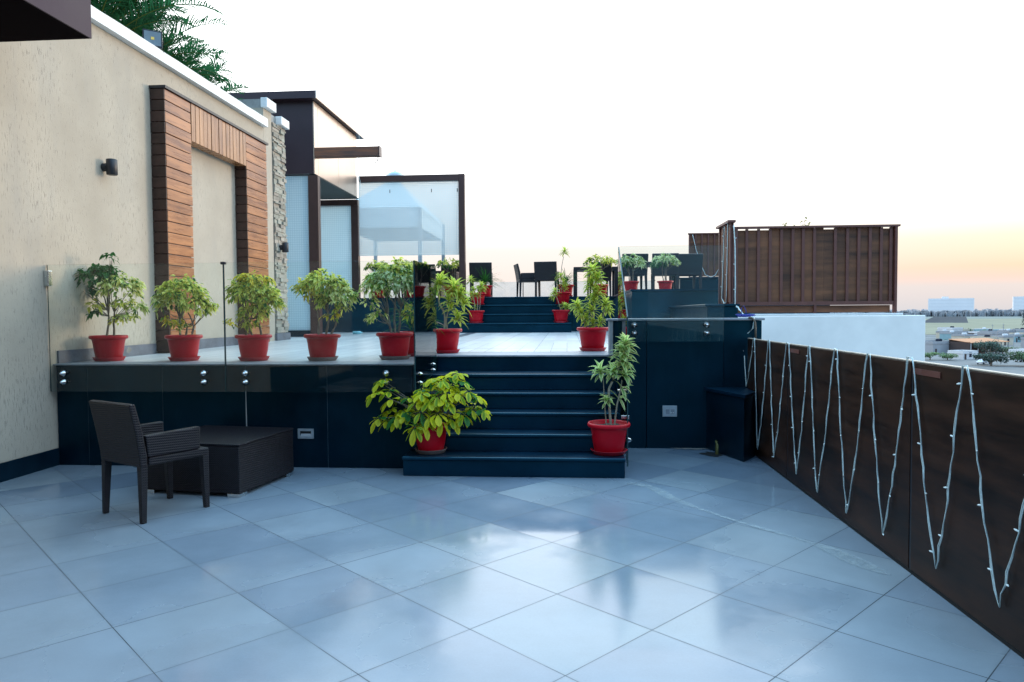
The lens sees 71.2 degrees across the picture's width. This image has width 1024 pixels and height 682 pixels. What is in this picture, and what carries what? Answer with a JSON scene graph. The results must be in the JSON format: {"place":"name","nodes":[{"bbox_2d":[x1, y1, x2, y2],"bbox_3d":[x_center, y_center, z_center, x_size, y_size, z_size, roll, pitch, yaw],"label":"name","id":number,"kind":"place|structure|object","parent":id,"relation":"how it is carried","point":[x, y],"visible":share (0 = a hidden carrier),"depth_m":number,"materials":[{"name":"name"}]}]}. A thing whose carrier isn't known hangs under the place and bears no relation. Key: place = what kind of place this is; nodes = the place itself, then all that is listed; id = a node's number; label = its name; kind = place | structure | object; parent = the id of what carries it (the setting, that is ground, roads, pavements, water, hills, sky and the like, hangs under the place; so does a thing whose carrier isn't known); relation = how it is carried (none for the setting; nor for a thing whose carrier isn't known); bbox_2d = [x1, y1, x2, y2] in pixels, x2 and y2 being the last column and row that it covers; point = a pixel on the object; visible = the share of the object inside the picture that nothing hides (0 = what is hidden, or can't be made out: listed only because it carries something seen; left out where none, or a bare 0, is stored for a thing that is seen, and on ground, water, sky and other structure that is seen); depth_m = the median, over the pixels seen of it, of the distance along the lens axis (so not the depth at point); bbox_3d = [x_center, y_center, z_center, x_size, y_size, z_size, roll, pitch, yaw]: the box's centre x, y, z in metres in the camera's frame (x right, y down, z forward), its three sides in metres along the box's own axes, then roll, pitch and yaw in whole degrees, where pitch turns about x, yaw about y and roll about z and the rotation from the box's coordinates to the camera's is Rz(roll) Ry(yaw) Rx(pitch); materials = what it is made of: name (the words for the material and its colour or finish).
{"place":"outdoors","nodes":[
{"label":"outdoors","id":0,"kind":"place"},
{"bbox_2d":[56,357,592,455],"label":"raised deck","id":1,"kind":"structure","parent":0,"point":[436,370],"depth_m":8.02,"materials":[{"name":"black stone"}]},
{"bbox_2d":[53,352,611,365],"bbox_3d":[-1.509,0.185,7.781,5.896,0.020,1.940,0,2,4],"label":"deck edging","id":2,"kind":"object","parent":1,"relation":"on","point":[410,361],"visible":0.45,"depth_m":7.11,"materials":[{"name":"grey stone"}]},
{"bbox_2d":[357,256,428,359],"bbox_3d":[-1.226,-0.344,7.440,0.774,1.071,0.536,0,2,4],"label":"potted ficus","id":3,"kind":"object","parent":2,"relation":"on","point":[394,345],"visible":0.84,"depth_m":7.35,"materials":[{"name":"plant"}]},
{"bbox_2d":[364,294,453,356],"bbox_3d":[-1.106,-0.248,7.961,0.940,0.832,0.887,-2,3,-41],"label":"potted grass plant","id":4,"kind":"object","parent":2,"relation":"on","point":[411,349],"visible":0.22,"depth_m":7.87,"materials":[{"name":"green plant"}]},
{"bbox_2d":[436,271,473,353],"bbox_3d":[-0.794,-0.345,8.514,0.714,0.974,0.422,0,2,4],"label":"potted dracaena","id":5,"kind":"object","parent":2,"relation":"on","point":[447,341],"visible":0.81,"depth_m":8.44,"materials":[{"name":"plant"}]},
{"bbox_2d":[80,331,607,361],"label":"deck floor","id":6,"kind":"structure","parent":1,"relation":"on","point":[361,347],"depth_m":9.82,"materials":[{"name":"tile"}]},
{"bbox_2d":[74,252,149,361],"bbox_3d":[-4.221,-0.361,7.494,0.887,1.139,0.494,0,2,4],"label":"potted ficus","id":7,"kind":"object","parent":6,"relation":"on","point":[107,348],"visible":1,"depth_m":7.43,"materials":[{"name":"plant"}]},
{"bbox_2d":[148,274,218,360],"bbox_3d":[-3.416,-0.250,7.458,0.516,0.910,0.628,2,3,42],"label":"potted ficus","id":8,"kind":"object","parent":6,"relation":"on","point":[185,347],"visible":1,"depth_m":7.36,"materials":[{"name":"plant"}]},
{"bbox_2d":[221,270,287,360],"bbox_3d":[-2.672,-0.267,7.405,0.690,0.939,0.505,0,2,4],"label":"potted ficus","id":9,"kind":"object","parent":6,"relation":"on","point":[253,347],"visible":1,"depth_m":7.30,"materials":[{"name":"plant"}]},
{"bbox_2d":[239,97,275,340],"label":"plaster pier","id":10,"kind":"structure","parent":6,"relation":"on","point":[265,107],"depth_m":12.19,"materials":[{"name":"white paint"}]},
{"bbox_2d":[271,115,290,340],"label":"stone pier","id":11,"kind":"structure","parent":6,"relation":"on","point":[279,125],"depth_m":12.59,"materials":[{"name":"grey stone"}]},
{"bbox_2d":[279,242,288,252],"bbox_3d":[-4.005,-1.644,12.569,0.155,0.170,0.112,0,2,4],"label":"wall lamp","id":12,"kind":"object","parent":11,"relation":"attached to","point":[284,247],"visible":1,"depth_m":12.53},
{"bbox_2d":[228,90,381,336],"bbox_3d":[-4.437,-2.537,15.709,3.960,4.797,3.380,0,2,4],"label":"entrance cabin","id":13,"kind":"object","parent":6,"relation":"on","point":[323,152],"visible":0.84,"depth_m":14.26,"materials":[{"name":"white metal"}]},
{"bbox_2d":[288,268,359,360],"bbox_3d":[-1.924,-0.272,7.337,0.741,0.945,0.473,0,2,4],"label":"potted ficus","id":14,"kind":"object","parent":6,"relation":"on","point":[322,347],"visible":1,"depth_m":7.23,"materials":[{"name":"plant"}]},
{"bbox_2d":[460,296,571,332],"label":"stairs","id":15,"kind":"structure","parent":6,"relation":"on","point":[522,314],"depth_m":16.38,"materials":[{"name":"tile"}]},
{"bbox_2d":[466,275,487,322],"bbox_3d":[-0.803,-0.953,16.214,0.572,1.098,0.394,0,2,4],"label":"potted dracaena","id":16,"kind":"object","parent":15,"relation":"on","point":[475,316],"visible":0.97,"depth_m":16.14,"materials":[{"name":"green plastic"}]},
{"bbox_2d":[470,286,485,304],"bbox_3d":[-0.792,-1.090,16.820,0.440,0.493,0.394,0,2,4],"label":"potted dracaena","id":17,"kind":"object","parent":15,"relation":"on","point":[481,300],"visible":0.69,"depth_m":16.71,"materials":[{"name":"red plastic"}]},
{"bbox_2d":[549,287,572,322],"bbox_3d":[1.092,-0.816,16.076,0.521,0.811,0.394,1,2,25],"label":"potted dracaena","id":18,"kind":"object","parent":15,"relation":"on","point":[560,315],"visible":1,"depth_m":15.98,"materials":[{"name":"red plastic"}]},
{"bbox_2d":[555,246,570,304],"bbox_3d":[1.167,-1.532,16.652,0.409,1.363,0.394,0,2,4],"label":"potted dracaena","id":19,"kind":"object","parent":15,"relation":"on","point":[563,296],"visible":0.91,"depth_m":16.59,"materials":[{"name":"plant"}]},
{"bbox_2d":[569,262,614,350],"bbox_3d":[0.974,-0.420,8.747,0.569,1.080,0.394,1,3,28],"label":"potted dracaena","id":20,"kind":"object","parent":6,"relation":"on","point":[592,337],"visible":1,"depth_m":8.70,"materials":[{"name":"plant"}]},
{"bbox_2d":[669,304,739,317],"bbox_3d":[2.699,-0.176,10.325,0.420,0.675,3.140,0,2,4],"label":"granite ledge","id":21,"kind":"object","parent":6,"relation":"on","point":[711,311],"visible":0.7,"depth_m":8.90,"materials":[{"name":"stone"}]},
{"bbox_2d":[438,357,611,369],"bbox_3d":[0.139,0.253,8.009,1.952,0.152,0.030,0,2,4],"label":"granite riser","id":22,"kind":"object","parent":1,"relation":"attached to","point":[514,363],"visible":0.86,"depth_m":8.00,"materials":[{"name":"stone"}]},
{"bbox_2d":[439,271,458,296],"bbox_3d":[-1.555,-1.397,17.890,0.425,0.650,0.560,0,2,4],"label":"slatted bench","id":23,"kind":"object","parent":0,"point":[457,278],"visible":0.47,"depth_m":17.74,"materials":[{"name":"brown wood"}]},
{"bbox_2d":[441,265,458,282],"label":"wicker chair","id":24,"kind":"object","parent":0,"point":[449,276],"depth_m":18.31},
{"bbox_2d":[0,448,1023,681],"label":"terrace floor","id":25,"kind":"structure","parent":0,"point":[306,574],"depth_m":3.89,"materials":[{"name":"tile"}]},
{"bbox_2d":[0,5,267,482],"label":"plaster wall","id":26,"kind":"structure","parent":25,"relation":"on","point":[74,114],"depth_m":7.42,"materials":[{"name":"white paint"}]},
{"bbox_2d":[0,0,91,41],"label":"roof canopy","id":27,"kind":"object","parent":26,"relation":"attached to","point":[30,20],"visible":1,"depth_m":5.93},
{"bbox_2d":[101,158,117,175],"bbox_3d":[-4.392,-1.899,7.811,0.155,0.170,0.112,0,2,4],"label":"wall lamp","id":28,"kind":"object","parent":26,"relation":"attached to","point":[110,166],"visible":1,"depth_m":7.77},
{"bbox_2d":[142,29,163,52],"bbox_3d":[-4.416,-3.688,8.783,0.250,0.244,0.062,-2,3,-30],"label":"floodlight","id":29,"kind":"object","parent":26,"relation":"on","point":[153,37],"visible":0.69,"depth_m":8.77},
{"bbox_2d":[91,0,224,53],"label":"areca palm","id":30,"kind":"object","parent":26,"relation":"on","point":[123,10],"visible":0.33,"depth_m":9.26,"materials":[{"name":"plant"}]},
{"bbox_2d":[91,0,240,87],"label":"areca palm","id":31,"kind":"object","parent":26,"relation":"on","point":[168,40],"visible":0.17,"depth_m":10.36,"materials":[{"name":"plant"}]},
{"bbox_2d":[120,12,233,85],"bbox_3d":[-5.642,-4.136,11.161,2.522,1.934,2.168,-1,2,-25],"label":"areca palm","id":32,"kind":"object","parent":26,"relation":"on","point":[176,57],"visible":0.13,"depth_m":11.29,"materials":[{"name":"plant"}]},
{"bbox_2d":[165,48,251,99],"bbox_3d":[-5.439,-4.155,12.403,2.033,1.773,2.155,0,2,4],"label":"areca palm","id":33,"kind":"object","parent":26,"relation":"on","point":[229,88],"visible":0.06,"depth_m":12.20,"materials":[{"name":"plant"}]},
{"bbox_2d":[149,85,269,352],"bbox_3d":[-4.178,-1.538,10.225,0.208,3.250,3.005,0,2,4],"label":"timber surround","id":34,"kind":"object","parent":26,"relation":"attached to","point":[181,124],"visible":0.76,"depth_m":9.22,"materials":[{"name":"brown wood"}]},
{"bbox_2d":[89,400,209,523],"bbox_3d":[-2.718,0.857,5.384,0.556,0.860,0.612,1,3,33],"label":"wicker chair","id":35,"kind":"object","parent":25,"relation":"on","point":[125,436],"visible":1,"depth_m":5.20,"materials":[{"name":"wicker"}]},
{"bbox_2d":[147,425,293,497],"bbox_3d":[-2.553,1.033,6.279,0.918,0.436,0.868,0,2,12],"label":"wicker table","id":36,"kind":"object","parent":25,"relation":"on","point":[243,460],"visible":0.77,"depth_m":5.92,"materials":[{"name":"wicker"}]},
{"bbox_2d":[57,365,428,467],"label":"granite wall","id":37,"kind":"structure","parent":25,"relation":"on","point":[327,403],"depth_m":6.92,"materials":[{"name":"black stone"}]},
{"bbox_2d":[44,260,436,391],"bbox_3d":[-2.663,-0.153,7.352,3.659,1.255,1.146,0,2,4],"label":"glass balustrade","id":38,"kind":"object","parent":37,"relation":"attached to","point":[425,332],"visible":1,"depth_m":7.00,"materials":[{"name":"glass"}]},
{"bbox_2d":[298,429,313,438],"bbox_3d":[-1.988,0.894,6.895,0.156,0.096,0.012,0,2,4],"label":"step light","id":39,"kind":"object","parent":37,"relation":"attached to","point":[307,433],"visible":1,"depth_m":6.89,"materials":[{"name":"grey metal"}]},
{"bbox_2d":[402,371,625,477],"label":"granite stairs","id":40,"kind":"structure","parent":25,"relation":"on","point":[535,425],"depth_m":6.85,"materials":[{"name":"stone"}]},
{"bbox_2d":[365,370,489,454],"bbox_3d":[-0.789,0.663,6.641,1.201,0.766,0.560,0,2,4],"label":"potted schefflera","id":41,"kind":"object","parent":40,"relation":"on","point":[428,432],"visible":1,"depth_m":6.57,"materials":[{"name":"plant"}]},
{"bbox_2d":[587,332,638,455],"bbox_3d":[0.936,0.476,6.571,0.487,1.124,0.394,0,2,4],"label":"potted dracaena","id":42,"kind":"object","parent":40,"relation":"on","point":[609,437],"visible":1,"depth_m":6.51,"materials":[{"name":"plant"}]},
{"bbox_2d":[606,318,764,447],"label":"parapet wall","id":43,"kind":"structure","parent":25,"relation":"on","point":[669,370],"depth_m":7.74,"materials":[{"name":"black stone"}]},
{"bbox_2d":[618,245,710,466],"bbox_3d":[1.394,0.062,7.373,1.608,2.123,0.800,-2,3,-42],"label":"glass balustrade","id":44,"kind":"object","parent":43,"relation":"attached to","point":[622,322],"visible":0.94,"depth_m":7.19,"materials":[{"name":"glass"}]},
{"bbox_2d":[662,406,676,416],"bbox_3d":[1.709,0.761,7.745,0.156,0.120,0.016,0,2,4],"label":"electric socket","id":45,"kind":"object","parent":43,"relation":"attached to","point":[669,411],"visible":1,"depth_m":7.75,"materials":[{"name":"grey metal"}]},
{"bbox_2d":[735,307,755,316],"bbox_3d":[2.552,-0.323,7.820,0.216,0.134,0.124,0,2,4],"label":"cable coil","id":46,"kind":"object","parent":43,"relation":"on","point":[744,315],"visible":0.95,"depth_m":7.79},
{"bbox_2d":[748,317,756,337],"bbox_3d":[2.562,-0.148,7.619,0.087,0.229,0.026,0,2,12],"label":"conduit","id":47,"kind":"object","parent":43,"relation":"attached to","point":[755,329],"visible":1,"depth_m":7.61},
{"bbox_2d":[699,452,722,456],"bbox_3d":[2.094,1.174,7.431,0.236,0.001,0.261,-2,3,-34],"label":"floor hole","id":48,"kind":"object","parent":25,"relation":"on","point":[711,454],"visible":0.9,"depth_m":7.40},
{"bbox_2d":[715,440,717,454],"bbox_3d":[2.128,1.145,7.435,0.032,0.224,0.083,0,2,11],"label":"drain pipe","id":49,"kind":"object","parent":48,"relation":"in","point":[716,448],"visible":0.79,"depth_m":7.40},
{"bbox_2d":[704,387,755,461],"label":"granite block","id":50,"kind":"structure","parent":25,"relation":"on","point":[731,420],"depth_m":7.26,"materials":[{"name":"stone"}]},
{"bbox_2d":[638,485,879,572],"bbox_3d":[1.588,1.266,5.108,0.163,0.001,2.471,-1,2,-26],"label":"stain","id":51,"kind":"object","parent":25,"relation":"on","point":[780,534],"visible":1,"depth_m":4.48,"materials":[{"name":"grey"}]},
{"bbox_2d":[747,338,1023,658],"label":"wood fence","id":52,"kind":"object","parent":25,"relation":"on","point":[959,578],"visible":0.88,"depth_m":3.94,"materials":[{"name":"brown wood"}]},
{"bbox_2d":[744,338,1023,607],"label":"string lights","id":53,"kind":"object","parent":52,"relation":"hanging from","point":[947,488],"visible":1,"depth_m":4.29},
{"bbox_2d":[548,268,583,295],"bbox_3d":[1.328,-1.431,17.130,0.991,0.738,1.003,0,2,4],"label":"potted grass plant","id":54,"kind":"object","parent":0,"point":[570,286],"visible":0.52,"depth_m":17.07,"materials":[{"name":"green plant"}]},
{"bbox_2d":[322,290,829,331],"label":"terrace","id":55,"kind":"structure","parent":0,"point":[648,304],"depth_m":16.80,"materials":[{"name":"stone"}]},
{"bbox_2d":[331,288,733,299],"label":"terrace floor","id":56,"kind":"structure","parent":55,"relation":"on","point":[630,290],"depth_m":11.92,"materials":[{"name":"tile"}]},
{"bbox_2d":[363,259,387,297],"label":"potted ficus","id":57,"kind":"object","parent":56,"relation":"on","point":[373,267],"visible":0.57,"depth_m":17.46,"materials":[{"name":"plant"}]},
{"bbox_2d":[358,168,445,294],"bbox_3d":[-3.957,-3.594,24.353,2.660,4.572,4.320,0,2,4],"label":"gazebo tent","id":58,"kind":"object","parent":56,"relation":"on","point":[400,211],"visible":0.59,"depth_m":22.91,"materials":[{"name":"white fabric"}]},
{"bbox_2d":[399,260,413,297],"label":"potted ficus","id":59,"kind":"object","parent":56,"relation":"on","point":[412,296],"visible":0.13,"depth_m":17.36,"materials":[{"name":"plant"}]},
{"bbox_2d":[351,174,465,297],"bbox_3d":[-2.487,-2.500,17.161,2.755,2.922,0.150,0,2,4],"label":"glass screen","id":60,"kind":"object","parent":56,"relation":"on","point":[355,233],"visible":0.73,"depth_m":17.06,"materials":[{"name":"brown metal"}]},
{"bbox_2d":[436,258,458,296],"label":"potted ficus","id":61,"kind":"object","parent":56,"relation":"on","point":[454,263],"visible":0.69,"depth_m":17.31,"materials":[{"name":"plant"}]},
{"bbox_2d":[469,262,492,296],"bbox_3d":[-0.762,-1.503,17.779,0.556,0.860,0.613,0,2,2],"label":"wicker chair","id":62,"kind":"object","parent":56,"relation":"on","point":[474,268],"visible":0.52,"depth_m":17.50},
{"bbox_2d":[466,266,505,296],"bbox_3d":[-0.667,-1.440,17.344,1.111,0.766,1.085,0,2,4],"label":"potted grass plant","id":63,"kind":"object","parent":56,"relation":"on","point":[485,282],"visible":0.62,"depth_m":17.22,"materials":[{"name":"green plant"}]},
{"bbox_2d":[513,264,540,296],"bbox_3d":[0.381,-1.530,18.271,0.613,0.860,0.556,-1,2,-8],"label":"wicker chair","id":64,"kind":"object","parent":56,"relation":"on","point":[521,278],"visible":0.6,"depth_m":18.01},
{"bbox_2d":[534,261,558,296],"bbox_3d":[0.863,-1.507,17.604,0.556,0.860,0.612,0,2,11],"label":"wicker chair","id":65,"kind":"object","parent":56,"relation":"on","point":[545,271],"visible":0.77,"depth_m":17.34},
{"bbox_2d":[573,266,617,295],"bbox_3d":[2.118,-1.484,18.223,1.100,0.750,1.050,0,2,4],"label":"dining table","id":66,"kind":"object","parent":56,"relation":"on","point":[614,278],"visible":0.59,"depth_m":17.73,"materials":[{"name":"black wicker"}]},
{"bbox_2d":[587,262,611,295],"bbox_3d":[2.170,-1.523,17.804,0.556,0.860,0.613,0,2,-1],"label":"wicker chair","id":67,"kind":"object","parent":56,"relation":"on","point":[607,271],"visible":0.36,"depth_m":17.55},
{"bbox_2d":[582,254,616,295],"bbox_3d":[2.105,-1.588,17.143,0.760,1.042,0.757,-2,3,-35],"label":"potted ficus","id":68,"kind":"object","parent":56,"relation":"on","point":[605,260],"visible":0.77,"depth_m":17.06,"materials":[{"name":"plant"}]},
{"bbox_2d":[616,253,646,290],"bbox_3d":[2.389,-1.362,14.298,0.639,0.806,0.490,0,2,4],"label":"potted ficus","id":69,"kind":"object","parent":56,"relation":"on","point":[627,263],"visible":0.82,"depth_m":14.23,"materials":[{"name":"plant"}]},
{"bbox_2d":[622,254,647,288],"bbox_3d":[2.612,-1.435,15.465,0.556,0.860,0.613,0,2,-1],"label":"wicker chair","id":70,"kind":"object","parent":56,"relation":"on","point":[640,272],"visible":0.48,"depth_m":15.22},
{"bbox_2d":[630,262,670,288],"bbox_3d":[3.270,-1.425,16.505,1.000,0.750,0.900,0,2,4],"label":"dining table","id":71,"kind":"object","parent":56,"relation":"on","point":[635,278],"visible":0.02,"depth_m":16.10,"materials":[{"name":"black wicker"}]},
{"bbox_2d":[651,253,678,288],"bbox_3d":[3.285,-1.438,15.414,0.556,0.860,0.613,0,2,7],"label":"wicker chair","id":72,"kind":"object","parent":56,"relation":"on","point":[672,271],"visible":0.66,"depth_m":15.17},
{"bbox_2d":[649,252,680,288],"bbox_3d":[3.066,-1.373,14.247,0.642,0.823,0.527,0,2,4],"label":"potted ficus","id":73,"kind":"object","parent":56,"relation":"on","point":[666,284],"visible":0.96,"depth_m":14.20,"materials":[{"name":"plant"}]},
{"bbox_2d":[671,254,702,288],"bbox_3d":[3.804,-1.447,15.574,0.556,0.860,0.613,0,2,-1],"label":"wicker chair","id":74,"kind":"object","parent":56,"relation":"on","point":[690,264],"visible":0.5,"depth_m":15.31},
{"bbox_2d":[679,277,733,288],"bbox_3d":[4.765,-1.296,17.224,1.670,0.415,1.310,0,2,4],"label":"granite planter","id":75,"kind":"object","parent":56,"relation":"on","point":[707,283],"visible":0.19,"depth_m":16.62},
{"bbox_2d":[688,233,718,276],"bbox_3d":[4.767,-2.016,16.824,1.240,1.050,0.070,0,2,4],"label":"slatted screen","id":76,"kind":"object","parent":75,"relation":"on","point":[710,266],"visible":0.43,"depth_m":16.83,"materials":[{"name":"brown laminate"}]},
{"bbox_2d":[128,0,1023,310],"label":"sky","id":77,"kind":"structure","parent":0,"point":[588,128],"materials":[{"name":"white"}]},
{"bbox_2d":[853,311,1023,318],"bbox_3d":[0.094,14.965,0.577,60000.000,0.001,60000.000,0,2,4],"label":"ground","id":78,"kind":"structure","parent":0,"point":[1012,317],"depth_m":1483.66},
{"bbox_2d":[738,315,924,360],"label":"white wall","id":79,"kind":"structure","parent":78,"relation":"on","point":[900,336],"depth_m":8.66,"materials":[{"name":"paint"}]},
{"bbox_2d":[716,220,900,312],"bbox_3d":[3.693,-0.923,9.035,2.055,1.145,0.720,0,2,4],"label":"slatted screen","id":80,"kind":"object","parent":79,"relation":"on","point":[843,268],"visible":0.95,"depth_m":8.78,"materials":[{"name":"brown laminate"}]},
{"bbox_2d":[721,223,727,303],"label":"string lights","id":81,"kind":"object","parent":80,"relation":"hanging from","point":[723,262],"visible":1,"depth_m":8.92},
{"bbox_2d":[733,225,754,333],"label":"string lights","id":82,"kind":"object","parent":80,"relation":"hanging from","point":[735,276],"visible":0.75,"depth_m":8.76},
{"bbox_2d":[782,217,810,313],"bbox_3d":[3.693,-0.988,9.319,0.357,1.264,0.157,0,2,4],"label":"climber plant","id":83,"kind":"object","parent":80,"relation":"attached to","point":[802,225],"visible":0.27,"depth_m":9.29,"materials":[{"name":"green plant"}]},
{"bbox_2d":[755,313,902,315],"bbox_3d":[3.804,-0.324,8.729,1.850,0.025,0.060,0,2,4],"label":"white pipe","id":84,"kind":"object","parent":79,"relation":"on","point":[819,314],"visible":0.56,"depth_m":8.70,"materials":[{"name":"paint"}]},
{"bbox_2d":[830,309,1023,316],"bbox_3d":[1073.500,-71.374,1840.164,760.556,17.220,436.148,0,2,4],"label":"woodland","id":85,"kind":"object","parent":78,"relation":"on","point":[978,313],"visible":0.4,"depth_m":1788.20,"materials":[{"name":"plant"}]},
{"bbox_2d":[890,308,1011,311],"bbox_3d":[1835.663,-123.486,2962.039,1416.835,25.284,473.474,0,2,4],"label":"woodland","id":86,"kind":"object","parent":78,"relation":"on","point":[987,309],"visible":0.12,"depth_m":2952.77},
{"bbox_2d":[928,297,973,311],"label":"apartment block","id":87,"kind":"structure","parent":78,"relation":"on","point":[948,304],"depth_m":2732.73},
{"bbox_2d":[1012,296,1023,310],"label":"apartment block","id":88,"kind":"structure","parent":78,"relation":"on","point":[1018,304],"depth_m":2663.02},
{"bbox_2d":[925,317,967,322],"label":"earth mound","id":89,"kind":"object","parent":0,"point":[948,320],"visible":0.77,"depth_m":871.84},
{"bbox_2d":[925,334,1023,374],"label":"town ground","id":90,"kind":"structure","parent":0,"point":[1012,366],"depth_m":200.27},
{"bbox_2d":[925,352,939,359],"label":"tree","id":91,"kind":"object","parent":90,"relation":"on","point":[927,354],"visible":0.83,"depth_m":214.57,"materials":[{"name":"green plant"}]},
{"bbox_2d":[925,339,948,353],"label":"town house","id":92,"kind":"structure","parent":90,"relation":"on","point":[940,346],"depth_m":243.37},
{"bbox_2d":[936,329,948,337],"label":"town house","id":93,"kind":"structure","parent":90,"relation":"on","point":[938,334],"depth_m":385.04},
{"bbox_2d":[940,352,958,359],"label":"tree","id":94,"kind":"object","parent":90,"relation":"on","point":[949,356],"visible":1,"depth_m":213.22,"materials":[{"name":"green plant"}]},
{"bbox_2d":[939,331,960,339],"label":"town house","id":95,"kind":"structure","parent":90,"relation":"on","point":[945,336],"depth_m":360.94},
{"bbox_2d":[937,326,962,330],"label":"town house","id":96,"kind":"structure","parent":90,"relation":"on","point":[951,328],"depth_m":403.32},
{"bbox_2d":[951,332,972,338],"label":"town house","id":97,"kind":"structure","parent":90,"relation":"on","point":[960,336],"depth_m":311.01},
{"bbox_2d":[947,350,977,359],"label":"town house","id":98,"kind":"structure","parent":90,"relation":"on","point":[965,354],"depth_m":217.20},
{"bbox_2d":[949,338,1009,353],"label":"tin shed","id":99,"kind":"structure","parent":90,"relation":"on","point":[961,344],"depth_m":243.57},
{"bbox_2d":[970,335,998,339],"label":"town house","id":100,"kind":"structure","parent":90,"relation":"on","point":[988,336],"depth_m":286.10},
{"bbox_2d":[971,339,1008,357],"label":"tree","id":101,"kind":"object","parent":90,"relation":"on","point":[991,345],"visible":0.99,"depth_m":222.84,"materials":[{"name":"green plant"}]},
{"bbox_2d":[977,332,1003,335],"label":"town house","id":102,"kind":"structure","parent":90,"relation":"on","point":[987,333],"depth_m":312.85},
{"bbox_2d":[972,352,1009,365],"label":"tree","id":103,"kind":"object","parent":90,"relation":"on","point":[988,359],"visible":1,"depth_m":190.65,"materials":[{"name":"green plant"}]},
{"bbox_2d":[992,334,1012,345],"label":"town house","id":104,"kind":"structure","parent":90,"relation":"on","point":[1005,337],"depth_m":302.09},
{"bbox_2d":[998,329,1016,333],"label":"town house","id":105,"kind":"structure","parent":90,"relation":"on","point":[1007,331],"depth_m":372.50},
{"bbox_2d":[1005,350,1023,361],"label":"tree","id":106,"kind":"object","parent":90,"relation":"on","point":[1018,355],"visible":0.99,"depth_m":189.42,"materials":[{"name":"green plant"}]},
{"bbox_2d":[1008,333,1023,341],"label":"town house","id":107,"kind":"structure","parent":90,"relation":"on","point":[1017,336],"depth_m":331.67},
{"bbox_2d":[1008,348,1023,358],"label":"town house","id":108,"kind":"structure","parent":90,"relation":"on","point":[1017,350],"depth_m":216.08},
{"bbox_2d":[925,319,1023,333],"bbox_3d":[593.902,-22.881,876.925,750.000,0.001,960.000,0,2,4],"label":"field","id":109,"kind":"structure","parent":0,"point":[930,328],"depth_m":744.95,"materials":[{"name":"plant"}]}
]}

